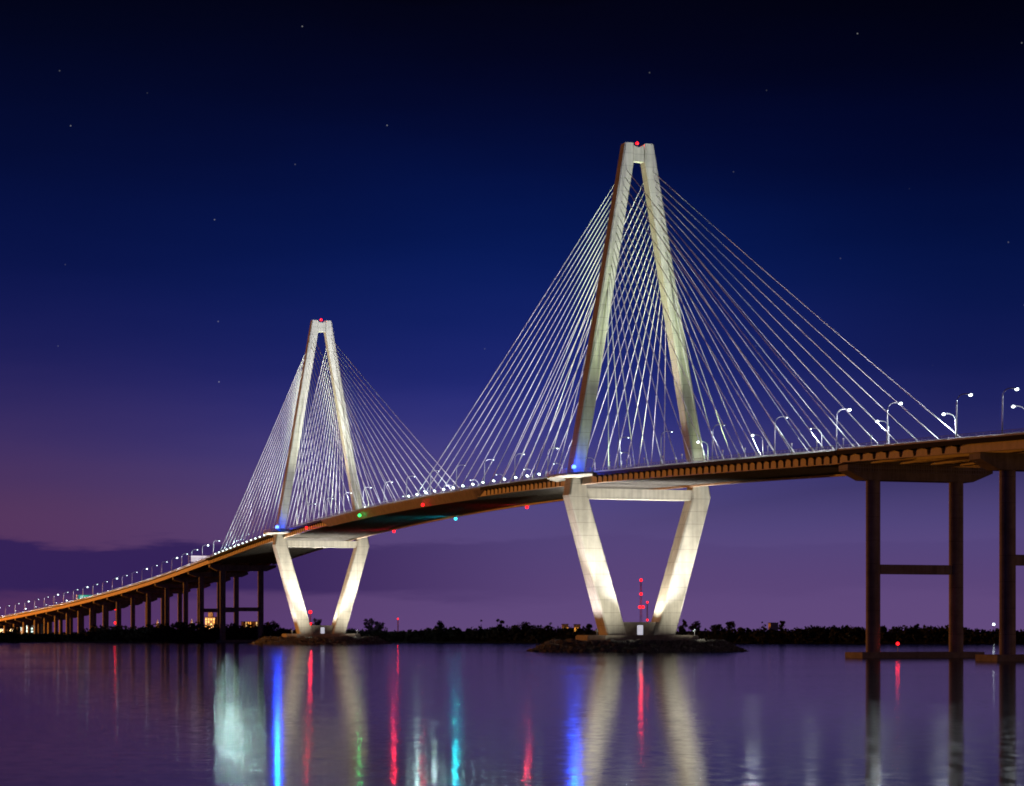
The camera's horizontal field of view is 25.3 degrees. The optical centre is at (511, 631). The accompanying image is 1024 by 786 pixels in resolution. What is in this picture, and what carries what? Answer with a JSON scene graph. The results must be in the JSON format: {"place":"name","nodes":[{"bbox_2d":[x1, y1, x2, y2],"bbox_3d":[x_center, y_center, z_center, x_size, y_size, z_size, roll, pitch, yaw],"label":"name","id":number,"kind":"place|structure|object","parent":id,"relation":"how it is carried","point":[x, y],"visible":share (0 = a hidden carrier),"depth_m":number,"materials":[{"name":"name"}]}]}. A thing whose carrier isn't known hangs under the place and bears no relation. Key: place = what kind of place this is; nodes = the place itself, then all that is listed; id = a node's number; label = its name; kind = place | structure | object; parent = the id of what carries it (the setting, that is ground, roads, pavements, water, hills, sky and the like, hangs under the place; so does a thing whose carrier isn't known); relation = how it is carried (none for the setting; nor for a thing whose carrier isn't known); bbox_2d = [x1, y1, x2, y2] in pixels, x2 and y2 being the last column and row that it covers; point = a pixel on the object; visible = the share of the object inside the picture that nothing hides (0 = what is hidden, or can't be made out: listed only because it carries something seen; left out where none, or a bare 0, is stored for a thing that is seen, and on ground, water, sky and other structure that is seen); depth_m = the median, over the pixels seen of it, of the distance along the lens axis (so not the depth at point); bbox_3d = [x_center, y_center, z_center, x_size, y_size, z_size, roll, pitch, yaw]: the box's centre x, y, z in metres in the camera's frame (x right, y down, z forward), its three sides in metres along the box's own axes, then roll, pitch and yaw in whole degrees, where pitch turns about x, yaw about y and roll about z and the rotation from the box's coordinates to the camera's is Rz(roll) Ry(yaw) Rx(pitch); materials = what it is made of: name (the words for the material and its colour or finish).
{"place":"outdoors","nodes":[
{"label":"outdoors","id":0,"kind":"place"},
{"bbox_2d":[205,612,216,628],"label":"apartment tower","id":1,"kind":"structure","parent":0,"point":[210,619],"depth_m":2600.00,"materials":[{"name":"brick"}]},
{"bbox_2d":[0,642,1023,785],"bbox_3d":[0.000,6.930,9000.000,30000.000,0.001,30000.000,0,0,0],"label":"water","id":2,"kind":"structure","parent":0,"point":[247,714],"depth_m":185.03,"materials":[{"name":"purple liquid"}]},
{"bbox_2d":[262,638,374,643],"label":"islet","id":3,"kind":"object","parent":2,"relation":"in","point":[323,640],"visible":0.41,"depth_m":1207.76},
{"bbox_2d":[248,636,392,643],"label":"riprap","id":4,"kind":"object","parent":3,"relation":"on","point":[318,638],"visible":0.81,"depth_m":1209.66,"materials":[{"name":"stone"}]},
{"bbox_2d":[206,142,992,657],"bbox_3d":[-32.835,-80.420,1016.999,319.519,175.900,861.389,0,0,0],"label":"cable stayed bridge","id":5,"kind":"structure","parent":2,"relation":"in","point":[576,488],"depth_m":787.33,"materials":[{"name":"concrete"}]},
{"bbox_2d":[484,459,494,484],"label":"street lamp","id":6,"kind":"object","parent":5,"relation":"on","point":[484,469],"visible":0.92,"depth_m":891.91,"materials":[{"name":"grey metal"}]},
{"bbox_2d":[660,431,673,464],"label":"street lamp","id":7,"kind":"object","parent":5,"relation":"on","point":[661,444],"visible":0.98,"depth_m":716.23,"materials":[{"name":"grey metal"}]},
{"bbox_2d":[712,424,725,458],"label":"street lamp","id":8,"kind":"object","parent":5,"relation":"on","point":[712,438],"visible":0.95,"depth_m":677.19,"materials":[{"name":"grey metal"}]},
{"bbox_2d":[774,416,787,453],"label":"street lamp","id":9,"kind":"object","parent":5,"relation":"on","point":[774,431],"visible":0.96,"depth_m":635.47,"materials":[{"name":"grey metal"}]},
{"bbox_2d":[835,408,851,448],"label":"street lamp","id":10,"kind":"object","parent":5,"relation":"on","point":[848,409],"visible":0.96,"depth_m":598.82,"materials":[{"name":"grey metal"}]},
{"bbox_2d":[941,413,955,435],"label":"street lamp","id":11,"kind":"object","parent":5,"relation":"on","point":[955,420],"visible":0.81,"depth_m":614.80,"materials":[{"name":"grey metal"}]},
{"bbox_2d":[542,642,732,650],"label":"islet","id":12,"kind":"object","parent":2,"relation":"in","point":[590,646],"visible":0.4,"depth_m":758.15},
{"bbox_2d":[526,638,746,651],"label":"riprap","id":13,"kind":"object","parent":12,"relation":"on","point":[676,644],"visible":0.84,"depth_m":761.23,"materials":[{"name":"stone"}]},
{"bbox_2d":[836,428,1023,660],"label":"approach viaduct","id":14,"kind":"object","parent":2,"relation":"in","point":[1002,454],"visible":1,"depth_m":527.35,"materials":[{"name":"concrete"}]},
{"bbox_2d":[886,402,902,443],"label":"street lamp","id":15,"kind":"object","parent":14,"relation":"on","point":[900,403],"visible":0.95,"depth_m":571.72,"materials":[{"name":"grey metal"}]},
{"bbox_2d":[955,393,972,437],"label":"street lamp","id":16,"kind":"object","parent":14,"relation":"on","point":[970,394],"visible":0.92,"depth_m":538.51,"materials":[{"name":"grey metal"}]},
{"bbox_2d":[1002,387,1018,432],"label":"street lamp","id":17,"kind":"object","parent":14,"relation":"on","point":[1016,388],"visible":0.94,"depth_m":518.55,"materials":[{"name":"grey metal"}]},
{"bbox_2d":[0,0,1023,631],"label":"sky","id":18,"kind":"structure","parent":0,"point":[187,186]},
{"bbox_2d":[1,632,1023,643],"bbox_3d":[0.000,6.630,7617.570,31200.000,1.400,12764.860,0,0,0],"label":"shore","id":19,"kind":"structure","parent":0,"point":[530,642],"depth_m":1379.75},
{"bbox_2d":[8,626,20,639],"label":"shore tree","id":20,"kind":"object","parent":19,"relation":"on","point":[16,629],"visible":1,"depth_m":1478.21,"materials":[{"name":"green plant"}]},
{"bbox_2d":[31,624,43,633],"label":"glass office","id":21,"kind":"structure","parent":19,"relation":"on","point":[42,628],"depth_m":2372.72,"materials":[{"name":"teal"}]},
{"bbox_2d":[0,556,270,634],"bbox_3d":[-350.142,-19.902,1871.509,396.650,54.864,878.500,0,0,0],"label":"approach viaduct","id":22,"kind":"object","parent":19,"relation":"on","point":[200,575],"visible":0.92,"depth_m":1748.97,"materials":[{"name":"concrete"}]},
{"bbox_2d":[76,594,91,598],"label":"highway sign","id":23,"kind":"object","parent":22,"relation":"on","point":[81,596],"visible":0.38,"depth_m":1961.81,"materials":[{"name":"green metal"}]},
{"bbox_2d":[189,555,211,561],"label":"lit sign","id":24,"kind":"object","parent":22,"relation":"on","point":[195,558],"visible":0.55,"depth_m":1561.07,"materials":[{"name":"white"}]},
{"bbox_2d":[241,621,257,626],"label":"long terminal","id":25,"kind":"object","parent":19,"relation":"on","point":[254,623],"visible":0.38,"depth_m":2300.00,"materials":[{"name":"brick"}]},
{"bbox_2d":[311,618,321,624],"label":"shore tree","id":26,"kind":"object","parent":19,"relation":"on","point":[319,621],"visible":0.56,"depth_m":1433.48,"materials":[{"name":"green plant"}]},
{"bbox_2d":[363,618,373,632],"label":"shore tree","id":27,"kind":"object","parent":19,"relation":"on","point":[371,627],"visible":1,"depth_m":1420.25,"materials":[{"name":"green plant"}]},
{"bbox_2d":[373,621,387,632],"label":"shore tree","id":28,"kind":"object","parent":19,"relation":"on","point":[379,627],"visible":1,"depth_m":1417.64,"materials":[{"name":"green plant"}]},
{"bbox_2d":[434,621,443,634],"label":"shore tree","id":29,"kind":"object","parent":19,"relation":"on","point":[440,624],"visible":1,"depth_m":1401.56,"materials":[{"name":"green plant"}]},
{"bbox_2d":[496,619,503,632],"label":"shore tree","id":30,"kind":"object","parent":19,"relation":"on","point":[500,624],"visible":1,"depth_m":1388.22,"materials":[{"name":"green plant"}]},
{"bbox_2d":[0,621,1023,643],"bbox_3d":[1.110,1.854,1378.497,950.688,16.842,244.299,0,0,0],"label":"woodland","id":31,"kind":"object","parent":19,"relation":"on","point":[822,634],"visible":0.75,"depth_m":1382.04,"materials":[{"name":"black plant"}]},
{"bbox_2d":[13,627,1021,641],"bbox_3d":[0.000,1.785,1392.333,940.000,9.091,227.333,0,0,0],"label":"undergrowth","id":32,"kind":"object","parent":19,"relation":"on","point":[393,632],"visible":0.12,"depth_m":1403.60,"materials":[{"name":"green plant"}]},
{"bbox_2d":[517,621,530,640],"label":"shore tree","id":33,"kind":"object","parent":19,"relation":"on","point":[524,625],"visible":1,"depth_m":1381.12,"materials":[{"name":"green plant"}]},
{"bbox_2d":[586,624,591,633],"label":"shore tree","id":34,"kind":"object","parent":19,"relation":"on","point":[589,626],"visible":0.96,"depth_m":1363.91,"materials":[{"name":"green plant"}]},
{"bbox_2d":[638,579,644,619],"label":"lattice mast","id":35,"kind":"object","parent":19,"relation":"on","point":[641,580],"visible":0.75,"depth_m":1599.52,"materials":[{"name":"metal"}]},
{"bbox_2d":[678,619,687,634],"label":"shore tree","id":36,"kind":"object","parent":19,"relation":"on","point":[681,628],"visible":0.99,"depth_m":1338.96,"materials":[{"name":"green plant"}]},
{"bbox_2d":[688,621,700,632],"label":"shore tree","id":37,"kind":"object","parent":19,"relation":"on","point":[693,626],"visible":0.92,"depth_m":1336.29,"materials":[{"name":"green plant"}]},
{"bbox_2d":[710,624,721,631],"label":"shore tree","id":38,"kind":"object","parent":19,"relation":"on","point":[716,627],"visible":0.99,"depth_m":1330.57,"materials":[{"name":"green plant"}]},
{"bbox_2d":[725,621,735,634],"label":"shore tree","id":39,"kind":"object","parent":19,"relation":"on","point":[729,624],"visible":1,"depth_m":1326.73,"materials":[{"name":"green plant"}]},
{"bbox_2d":[768,623,777,630],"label":"lit roof hall","id":40,"kind":"structure","parent":19,"relation":"on","point":[772,626],"depth_m":1600.00,"materials":[{"name":"brown"}]},
{"bbox_2d":[778,621,785,633],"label":"shore tree","id":41,"kind":"object","parent":19,"relation":"on","point":[781,625],"visible":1,"depth_m":1314.86,"materials":[{"name":"green plant"}]}
]}

